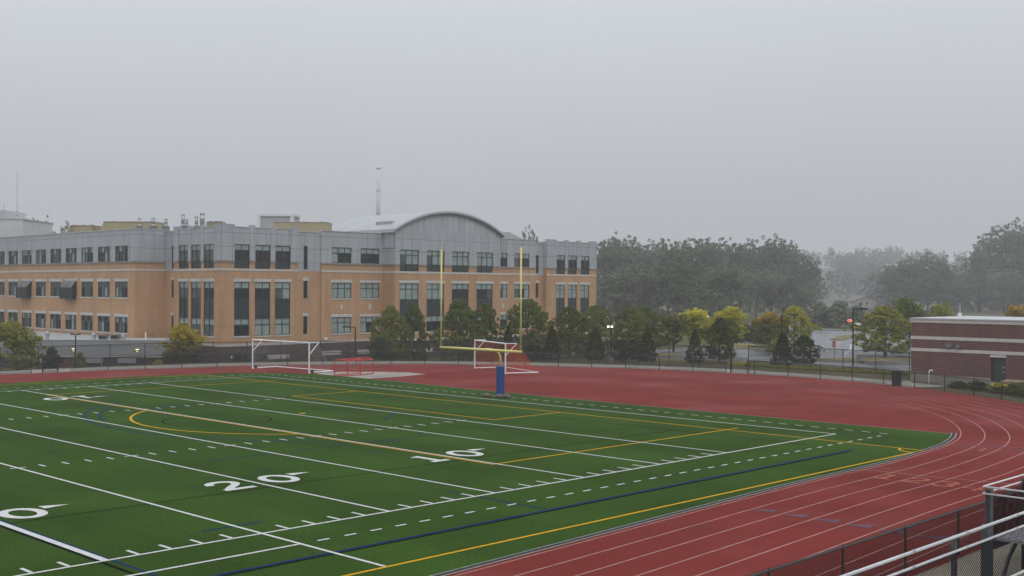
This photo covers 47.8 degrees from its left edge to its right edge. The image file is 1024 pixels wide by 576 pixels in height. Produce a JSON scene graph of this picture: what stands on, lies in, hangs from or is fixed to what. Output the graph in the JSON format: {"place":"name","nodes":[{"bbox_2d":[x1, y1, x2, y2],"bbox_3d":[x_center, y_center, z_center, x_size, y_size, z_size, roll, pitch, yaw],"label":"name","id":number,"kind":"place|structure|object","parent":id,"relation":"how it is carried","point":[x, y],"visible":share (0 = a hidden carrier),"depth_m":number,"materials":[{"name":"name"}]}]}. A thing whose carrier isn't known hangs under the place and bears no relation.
{"place":"outdoors","nodes":[
{"label":"outdoors","id":0,"kind":"place"},
{"bbox_2d":[0,364,1023,575],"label":"track","id":1,"kind":"structure","parent":0,"point":[703,392],"depth_m":43.66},
{"bbox_2d":[252,339,332,372],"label":"soccer goal","id":2,"kind":"object","parent":1,"relation":"on","point":[308,363],"visible":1,"depth_m":95.50,"materials":[{"name":"white metal"}]},
{"bbox_2d":[317,372,421,378],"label":"landing pad","id":3,"kind":"object","parent":1,"relation":"on","point":[384,374],"visible":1,"depth_m":91.64,"materials":[{"name":"concrete"}]},
{"bbox_2d":[70,352,726,371],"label":"track fence","id":4,"kind":"object","parent":1,"relation":"on","point":[465,359],"visible":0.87,"depth_m":101.28,"materials":[{"name":"black metal"}]},
{"bbox_2d":[474,339,538,373],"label":"soccer goal","id":5,"kind":"object","parent":1,"relation":"on","point":[505,359],"visible":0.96,"depth_m":95.55,"materials":[{"name":"white metal"}]},
{"bbox_2d":[1,365,1023,575],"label":"lane lines","id":6,"kind":"object","parent":1,"relation":"on","point":[769,492],"visible":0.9,"depth_m":36.67,"materials":[{"name":"paint"}]},
{"bbox_2d":[323,374,956,575],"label":"drain edge","id":7,"kind":"object","parent":1,"relation":"on","point":[953,436],"visible":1,"depth_m":35.48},
{"bbox_2d":[747,489,1020,575],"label":"track fence","id":8,"kind":"object","parent":1,"relation":"on","point":[958,521],"visible":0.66,"depth_m":27.76,"materials":[{"name":"black metal"}]},
{"bbox_2d":[749,360,1023,402],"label":"track fence","id":9,"kind":"object","parent":1,"relation":"on","point":[914,372],"visible":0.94,"depth_m":83.72,"materials":[{"name":"black metal"}]},
{"bbox_2d":[750,445,1023,539],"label":"lane arrows","id":10,"kind":"object","parent":1,"relation":"on","point":[827,520],"visible":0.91,"depth_m":34.52,"materials":[{"name":"blue paint"}]},
{"bbox_2d":[0,0,1023,267],"label":"sky","id":11,"kind":"structure","parent":0,"point":[819,125],"materials":[{"name":"grey"}]},
{"bbox_2d":[1,267,1023,553],"bbox_3d":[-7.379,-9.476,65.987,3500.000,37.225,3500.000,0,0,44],"label":"ground","id":12,"kind":"structure","parent":0,"point":[831,297],"depth_m":126.80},
{"bbox_2d":[0,319,46,369],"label":"turning tree","id":13,"kind":"object","parent":12,"relation":"on","point":[11,333],"visible":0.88,"depth_m":111.31,"materials":[{"name":"green plant"}]},
{"bbox_2d":[0,210,52,236],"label":"white building","id":14,"kind":"structure","parent":12,"relation":"on","point":[13,224],"depth_m":231.33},
{"bbox_2d":[0,331,197,366],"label":"annex building","id":15,"kind":"structure","parent":12,"relation":"on","point":[60,339],"depth_m":130.47,"materials":[{"name":"grey concrete"}]},
{"bbox_2d":[154,322,208,363],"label":"turning tree","id":16,"kind":"object","parent":12,"relation":"on","point":[181,333],"visible":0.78,"depth_m":111.41,"materials":[{"name":"yellow plant"}]},
{"bbox_2d":[0,211,596,362],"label":"school building","id":17,"kind":"structure","parent":12,"relation":"on","point":[218,285],"depth_m":146.28,"materials":[{"name":"grey"}]},
{"bbox_2d":[59,280,75,298],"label":"greenhouse window","id":18,"kind":"structure","parent":17,"relation":"in","point":[67,290],"depth_m":149.57,"materials":[{"name":"grey"}]},
{"bbox_2d":[100,221,163,229],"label":"rooftop unit","id":19,"kind":"object","parent":17,"relation":"on","point":[109,225],"visible":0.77,"depth_m":152.02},
{"bbox_2d":[179,282,187,326],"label":"window","id":20,"kind":"structure","parent":17,"relation":"in","point":[183,286],"depth_m":138.06,"materials":[{"name":"grey"}]},
{"bbox_2d":[191,282,200,334],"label":"window","id":21,"kind":"structure","parent":17,"relation":"in","point":[195,286],"depth_m":135.89,"materials":[{"name":"grey"}]},
{"bbox_2d":[204,282,213,335],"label":"window","id":22,"kind":"structure","parent":17,"relation":"in","point":[208,286],"depth_m":133.91,"materials":[{"name":"grey"}]},
{"bbox_2d":[234,244,248,268],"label":"window","id":23,"kind":"structure","parent":17,"relation":"in","point":[241,250],"depth_m":134.01,"materials":[{"name":"grey"}]},
{"bbox_2d":[234,282,248,335],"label":"window","id":24,"kind":"structure","parent":17,"relation":"in","point":[241,289],"depth_m":133.98,"materials":[{"name":"grey"}]},
{"bbox_2d":[255,245,269,268],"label":"window","id":25,"kind":"structure","parent":17,"relation":"in","point":[262,252],"depth_m":135.99,"materials":[{"name":"grey"}]},
{"bbox_2d":[255,282,269,335],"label":"window","id":26,"kind":"structure","parent":17,"relation":"in","point":[262,289],"depth_m":136.02,"materials":[{"name":"grey"}]},
{"bbox_2d":[257,214,299,227],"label":"penthouse","id":27,"kind":"object","parent":17,"relation":"on","point":[265,220],"visible":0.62,"depth_m":160.00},
{"bbox_2d":[275,245,289,268],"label":"window","id":28,"kind":"structure","parent":17,"relation":"in","point":[282,253],"depth_m":137.99,"materials":[{"name":"grey"}]},
{"bbox_2d":[275,282,289,334],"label":"window","id":29,"kind":"structure","parent":17,"relation":"in","point":[282,289],"depth_m":138.03,"materials":[{"name":"grey"}]},
{"bbox_2d":[273,221,331,231],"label":"rooftop unit","id":30,"kind":"object","parent":17,"relation":"on","point":[310,226],"visible":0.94,"depth_m":150.00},
{"bbox_2d":[332,247,350,262],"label":"window","id":31,"kind":"structure","parent":17,"relation":"in","point":[339,255],"depth_m":144.65,"materials":[{"name":"grey"}]},
{"bbox_2d":[332,283,350,297],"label":"window","id":32,"kind":"structure","parent":17,"relation":"in","point":[339,290],"depth_m":144.69,"materials":[{"name":"grey"}]},
{"bbox_2d":[332,317,350,332],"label":"window","id":33,"kind":"structure","parent":17,"relation":"in","point":[338,323],"depth_m":144.60,"materials":[{"name":"grey"}]},
{"bbox_2d":[360,283,378,297],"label":"window","id":34,"kind":"structure","parent":17,"relation":"in","point":[367,290],"depth_m":147.86,"materials":[{"name":"grey"}]},
{"bbox_2d":[361,248,378,263],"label":"window","id":35,"kind":"structure","parent":17,"relation":"in","point":[368,256],"depth_m":147.86,"materials":[{"name":"grey"}]},
{"bbox_2d":[400,283,417,331],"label":"window","id":36,"kind":"structure","parent":17,"relation":"in","point":[408,291],"depth_m":149.43,"materials":[{"name":"grey"}]},
{"bbox_2d":[400,249,418,270],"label":"window","id":37,"kind":"structure","parent":17,"relation":"in","point":[408,258],"depth_m":149.61,"materials":[{"name":"grey"}]},
{"bbox_2d":[426,283,443,330],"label":"window","id":38,"kind":"structure","parent":17,"relation":"in","point":[433,289],"depth_m":152.67,"materials":[{"name":"grey"}]},
{"bbox_2d":[427,250,443,271],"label":"window","id":39,"kind":"structure","parent":17,"relation":"in","point":[433,257],"depth_m":152.74,"materials":[{"name":"grey"}]},
{"bbox_2d":[452,284,467,330],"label":"window","id":40,"kind":"structure","parent":17,"relation":"in","point":[458,290],"depth_m":155.99,"materials":[{"name":"grey"}]},
{"bbox_2d":[452,251,468,271],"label":"window","id":41,"kind":"structure","parent":17,"relation":"in","point":[459,259],"depth_m":155.99,"materials":[{"name":"grey"}]},
{"bbox_2d":[476,284,491,329],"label":"window","id":42,"kind":"structure","parent":17,"relation":"in","point":[484,291],"depth_m":159.31,"materials":[{"name":"grey"}]},
{"bbox_2d":[477,252,492,272],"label":"window","id":43,"kind":"structure","parent":17,"relation":"in","point":[484,260],"depth_m":159.33,"materials":[{"name":"grey"}]},
{"bbox_2d":[0,340,731,370],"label":"tall fence","id":44,"kind":"object","parent":12,"relation":"on","point":[223,352],"visible":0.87,"depth_m":105.04,"materials":[{"name":"black metal"}]},
{"bbox_2d":[369,305,413,359],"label":"young tree","id":45,"kind":"object","parent":12,"relation":"on","point":[397,318],"visible":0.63,"depth_m":115.32,"materials":[{"name":"green plant"}]},
{"bbox_2d":[393,303,437,359],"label":"young tree","id":46,"kind":"object","parent":12,"relation":"on","point":[416,313],"visible":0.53,"depth_m":117.64,"materials":[{"name":"green plant"}]},
{"bbox_2d":[428,297,488,360],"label":"young tree","id":47,"kind":"object","parent":12,"relation":"on","point":[462,313],"visible":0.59,"depth_m":116.16,"materials":[{"name":"green plant"}]},
{"bbox_2d":[0,361,945,387],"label":"concrete walk","id":48,"kind":"structure","parent":12,"relation":"on","point":[530,364],"depth_m":99.07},
{"bbox_2d":[0,373,950,575],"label":"turf","id":49,"kind":"structure","parent":12,"relation":"on","point":[112,533],"depth_m":44.23,"materials":[{"name":"plastic"}]},
{"bbox_2d":[0,396,484,517],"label":"field numbers","id":50,"kind":"object","parent":49,"relation":"on","point":[41,512],"visible":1,"depth_m":40.46,"materials":[{"name":"white paint"}]},
{"bbox_2d":[0,376,833,575],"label":"yard lines","id":51,"kind":"object","parent":49,"relation":"on","point":[101,559],"visible":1,"depth_m":40.12,"materials":[{"name":"white paint"}]},
{"bbox_2d":[0,384,850,575],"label":"black lines","id":52,"kind":"object","parent":49,"relation":"on","point":[77,553],"visible":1,"depth_m":35.38,"materials":[{"name":"paint"}]},
{"bbox_2d":[0,402,850,575],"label":"lacrosse lines","id":53,"kind":"object","parent":49,"relation":"on","point":[99,414],"visible":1,"depth_m":34.95,"materials":[{"name":"blue paint"}]},
{"bbox_2d":[9,374,885,572],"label":"hash marks","id":54,"kind":"object","parent":49,"relation":"on","point":[28,571],"visible":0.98,"depth_m":41.12,"materials":[{"name":"white paint"}]},
{"bbox_2d":[14,375,922,575],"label":"soccer lines","id":55,"kind":"object","parent":49,"relation":"on","point":[131,416],"visible":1,"depth_m":48.55,"materials":[{"name":"yellow paint"}]},
{"bbox_2d":[439,247,521,394],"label":"football goalpost","id":56,"kind":"object","parent":49,"relation":"on","point":[500,379],"visible":0.95,"depth_m":72.79,"materials":[{"name":"yellow metal"}]},
{"bbox_2d":[469,302,502,360],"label":"young tree","id":57,"kind":"object","parent":12,"relation":"on","point":[484,312],"visible":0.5,"depth_m":119.54,"materials":[{"name":"green plant"}]},
{"bbox_2d":[495,298,564,360],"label":"young tree","id":58,"kind":"object","parent":12,"relation":"on","point":[531,309],"visible":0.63,"depth_m":116.35,"materials":[{"name":"green plant"}]},
{"bbox_2d":[542,325,560,360],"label":"arborvitae","id":59,"kind":"object","parent":12,"relation":"on","point":[551,333],"visible":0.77,"depth_m":111.84,"materials":[{"name":"green plant"}]},
{"bbox_2d":[546,306,593,357],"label":"young tree","id":60,"kind":"object","parent":12,"relation":"on","point":[573,314],"visible":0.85,"depth_m":117.32,"materials":[{"name":"green plant"}]},
{"bbox_2d":[586,327,604,359],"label":"arborvitae","id":61,"kind":"object","parent":12,"relation":"on","point":[594,333],"visible":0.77,"depth_m":111.53,"materials":[{"name":"green plant"}]},
{"bbox_2d":[570,305,623,354],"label":"young tree","id":62,"kind":"object","parent":12,"relation":"on","point":[595,311],"visible":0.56,"depth_m":121.39,"materials":[{"name":"green plant"}]},
{"bbox_2d":[596,240,631,314],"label":"tree","id":63,"kind":"object","parent":12,"relation":"on","point":[613,254],"visible":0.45,"depth_m":297.71,"materials":[{"name":"green plant"}]},
{"bbox_2d":[596,271,638,320],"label":"tree","id":64,"kind":"object","parent":12,"relation":"on","point":[608,281],"visible":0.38,"depth_m":242.47,"materials":[{"name":"green plant"}]},
{"bbox_2d":[599,234,652,304],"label":"tree","id":65,"kind":"object","parent":12,"relation":"on","point":[631,249],"visible":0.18,"depth_m":305.51,"materials":[{"name":"green plant"}]},
{"bbox_2d":[606,307,657,349],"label":"young tree","id":66,"kind":"object","parent":12,"relation":"on","point":[632,314],"visible":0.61,"depth_m":121.46,"materials":[{"name":"green plant"}]},
{"bbox_2d":[596,263,670,322],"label":"tree","id":67,"kind":"object","parent":12,"relation":"on","point":[632,273],"visible":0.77,"depth_m":236.07,"materials":[{"name":"green plant"}]},
{"bbox_2d":[623,306,669,349],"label":"young tree","id":68,"kind":"object","parent":12,"relation":"on","point":[655,327],"visible":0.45,"depth_m":125.47,"materials":[{"name":"green plant"}]},
{"bbox_2d":[636,326,657,360],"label":"arborvitae","id":69,"kind":"object","parent":12,"relation":"on","point":[647,340],"visible":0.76,"depth_m":109.77,"materials":[{"name":"green plant"}]},
{"bbox_2d":[628,238,667,306],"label":"tree","id":70,"kind":"object","parent":12,"relation":"on","point":[647,257],"visible":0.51,"depth_m":297.55,"materials":[{"name":"green plant"}]},
{"bbox_2d":[643,238,683,313],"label":"tree","id":71,"kind":"object","parent":12,"relation":"on","point":[670,253],"visible":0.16,"depth_m":304.35,"materials":[{"name":"green plant"}]},
{"bbox_2d":[634,256,715,319],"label":"tree","id":72,"kind":"object","parent":12,"relation":"on","point":[675,274],"visible":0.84,"depth_m":235.56,"materials":[{"name":"green plant"}]},
{"bbox_2d":[666,237,718,308],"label":"tree","id":73,"kind":"object","parent":12,"relation":"on","point":[691,256],"visible":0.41,"depth_m":298.20,"materials":[{"name":"green plant"}]},
{"bbox_2d":[689,237,740,315],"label":"tree","id":74,"kind":"object","parent":12,"relation":"on","point":[720,253],"visible":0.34,"depth_m":304.60,"materials":[{"name":"green plant"}]},
{"bbox_2d":[684,261,763,315],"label":"tree","id":75,"kind":"object","parent":12,"relation":"on","point":[726,280],"visible":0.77,"depth_m":242.77,"materials":[{"name":"green plant"}]},
{"bbox_2d":[708,237,752,306],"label":"tree","id":76,"kind":"object","parent":12,"relation":"on","point":[739,261],"visible":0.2,"depth_m":320.87,"materials":[{"name":"green plant"}]},
{"bbox_2d":[726,237,769,311],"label":"tree","id":77,"kind":"object","parent":12,"relation":"on","point":[750,254],"visible":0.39,"depth_m":350.56,"materials":[{"name":"green plant"}]},
{"bbox_2d":[725,265,793,318],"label":"tree","id":78,"kind":"object","parent":12,"relation":"on","point":[762,284],"visible":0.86,"depth_m":269.53,"materials":[{"name":"green plant"}]},
{"bbox_2d":[743,232,799,311],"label":"tree","id":79,"kind":"object","parent":12,"relation":"on","point":[772,254],"visible":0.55,"depth_m":350.15,"materials":[{"name":"green plant"}]},
{"bbox_2d":[646,330,910,370],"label":"parking lot","id":80,"kind":"structure","parent":12,"relation":"on","point":[822,339],"depth_m":127.53,"materials":[{"name":"asphalt"}]},
{"bbox_2d":[657,313,689,351],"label":"turning tree","id":81,"kind":"object","parent":80,"relation":"on","point":[669,321],"visible":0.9,"depth_m":127.74,"materials":[{"name":"green plant"}]},
{"bbox_2d":[677,307,715,349],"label":"turning tree","id":82,"kind":"object","parent":80,"relation":"on","point":[696,316],"visible":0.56,"depth_m":131.00,"materials":[{"name":"yellow plant"}]},
{"bbox_2d":[701,306,750,351],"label":"turning tree","id":83,"kind":"object","parent":80,"relation":"on","point":[732,316],"visible":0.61,"depth_m":127.50,"materials":[{"name":"yellow plant"}]},
{"bbox_2d":[701,344,770,349],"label":"grass island","id":84,"kind":"structure","parent":80,"relation":"on","point":[740,346],"depth_m":136.95,"materials":[{"name":"plant"}]},
{"bbox_2d":[751,311,789,345],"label":"turning tree","id":85,"kind":"object","parent":84,"relation":"on","point":[757,338],"visible":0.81,"depth_m":135.40,"materials":[{"name":"green plant"}]},
{"bbox_2d":[768,306,822,345],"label":"turning tree","id":86,"kind":"object","parent":80,"relation":"on","point":[802,317],"visible":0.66,"depth_m":135.19,"materials":[{"name":"yellow plant"}]},
{"bbox_2d":[784,335,822,363],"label":"tree","id":87,"kind":"object","parent":80,"relation":"on","point":[803,339],"visible":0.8,"depth_m":105.35,"materials":[{"name":"green plant"}]},
{"bbox_2d":[843,305,910,355],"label":"turning tree","id":88,"kind":"object","parent":80,"relation":"on","point":[882,314],"visible":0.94,"depth_m":120.75,"materials":[{"name":"green plant"}]},
{"bbox_2d":[892,296,928,346],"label":"turning tree","id":89,"kind":"object","parent":80,"relation":"on","point":[908,309],"visible":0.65,"depth_m":139.47,"materials":[{"name":"green plant"}]},
{"bbox_2d":[754,271,815,313],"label":"tree","id":90,"kind":"object","parent":12,"relation":"on","point":[789,283],"visible":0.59,"depth_m":275.50,"materials":[{"name":"green plant"}]},
{"bbox_2d":[770,239,815,300],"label":"tree","id":91,"kind":"object","parent":12,"relation":"on","point":[804,284],"visible":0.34,"depth_m":357.05,"materials":[{"name":"green plant"}]},
{"bbox_2d":[596,245,1021,300],"bbox_3d":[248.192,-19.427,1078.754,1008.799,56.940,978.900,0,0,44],"label":"woods","id":92,"kind":"object","parent":12,"relation":"on","point":[848,265],"visible":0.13,"depth_m":975.23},
{"bbox_2d":[793,255,829,311],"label":"tree","id":93,"kind":"object","parent":12,"relation":"on","point":[811,269],"visible":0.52,"depth_m":358.29,"materials":[{"name":"green plant"}]},
{"bbox_2d":[798,303,834,326],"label":"bush","id":94,"kind":"object","parent":12,"relation":"on","point":[819,318],"visible":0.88,"depth_m":213.86,"materials":[{"name":"green plant"}]},
{"bbox_2d":[748,345,910,374],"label":"tall fence","id":95,"kind":"object","parent":12,"relation":"on","point":[842,358],"visible":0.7,"depth_m":98.23,"materials":[{"name":"black metal"}]},
{"bbox_2d":[824,300,851,326],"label":"bush","id":96,"kind":"object","parent":12,"relation":"on","point":[840,308],"visible":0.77,"depth_m":213.78,"materials":[{"name":"green plant"}]},
{"bbox_2d":[866,267,913,306],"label":"tree","id":97,"kind":"object","parent":12,"relation":"on","point":[886,279],"visible":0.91,"depth_m":370.52,"materials":[{"name":"green plant"}]},
{"bbox_2d":[875,255,938,304],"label":"tree","id":98,"kind":"object","parent":12,"relation":"on","point":[908,273],"visible":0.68,"depth_m":378.49,"materials":[{"name":"green plant"}]},
{"bbox_2d":[902,252,956,310],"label":"tree","id":99,"kind":"object","parent":12,"relation":"on","point":[926,262],"visible":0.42,"depth_m":386.29,"materials":[{"name":"green plant"}]},
{"bbox_2d":[909,316,1023,382],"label":"field house","id":100,"kind":"structure","parent":12,"relation":"on","point":[990,348],"depth_m":84.84,"materials":[{"name":"red brick"}]},
{"bbox_2d":[992,358,1004,381],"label":"door","id":101,"kind":"structure","parent":100,"relation":"in","point":[998,368],"depth_m":83.37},
{"bbox_2d":[955,246,997,310],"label":"tree","id":102,"kind":"object","parent":12,"relation":"on","point":[980,265],"visible":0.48,"depth_m":403.37,"materials":[{"name":"green plant"}]},
{"bbox_2d":[972,225,1019,308],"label":"tree","id":103,"kind":"object","parent":12,"relation":"on","point":[990,247],"visible":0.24,"depth_m":412.16,"materials":[{"name":"green plant"}]},
{"bbox_2d":[975,268,1023,312],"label":"tree","id":104,"kind":"object","parent":12,"relation":"on","point":[1000,279],"visible":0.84,"depth_m":371.27,"materials":[{"name":"green plant"}]},
{"bbox_2d":[985,217,1023,306],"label":"tree","id":105,"kind":"object","parent":12,"relation":"on","point":[1014,236],"visible":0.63,"depth_m":403.20,"materials":[{"name":"green plant"}]},
{"bbox_2d":[995,278,1023,310],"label":"tree","id":106,"kind":"object","parent":12,"relation":"on","point":[1018,287],"visible":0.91,"depth_m":365.64,"materials":[{"name":"green plant"}]},
{"bbox_2d":[606,358,906,374],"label":"verge grass","id":107,"kind":"structure","parent":0,"point":[715,361],"depth_m":111.45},
{"bbox_2d":[700,317,738,361],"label":"conifer tree","id":108,"kind":"object","parent":107,"relation":"on","point":[718,325],"visible":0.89,"depth_m":109.32,"materials":[{"name":"green plant"}]},
{"bbox_2d":[770,332,794,364],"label":"arborvitae","id":109,"kind":"object","parent":107,"relation":"on","point":[782,340],"visible":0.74,"depth_m":103.73,"materials":[{"name":"green plant"}]},
{"bbox_2d":[914,543,1023,575],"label":"gravel ground","id":110,"kind":"structure","parent":0,"point":[999,556],"depth_m":28.87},
{"bbox_2d":[841,511,1023,575],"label":"grandstand railing","id":111,"kind":"object","parent":110,"relation":"on","point":[985,543],"visible":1,"depth_m":16.31,"materials":[{"name":"metal"}]},
{"bbox_2d":[982,474,1023,575],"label":"railing","id":112,"kind":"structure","parent":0,"point":[990,497],"depth_m":26.96,"materials":[{"name":"metal"}]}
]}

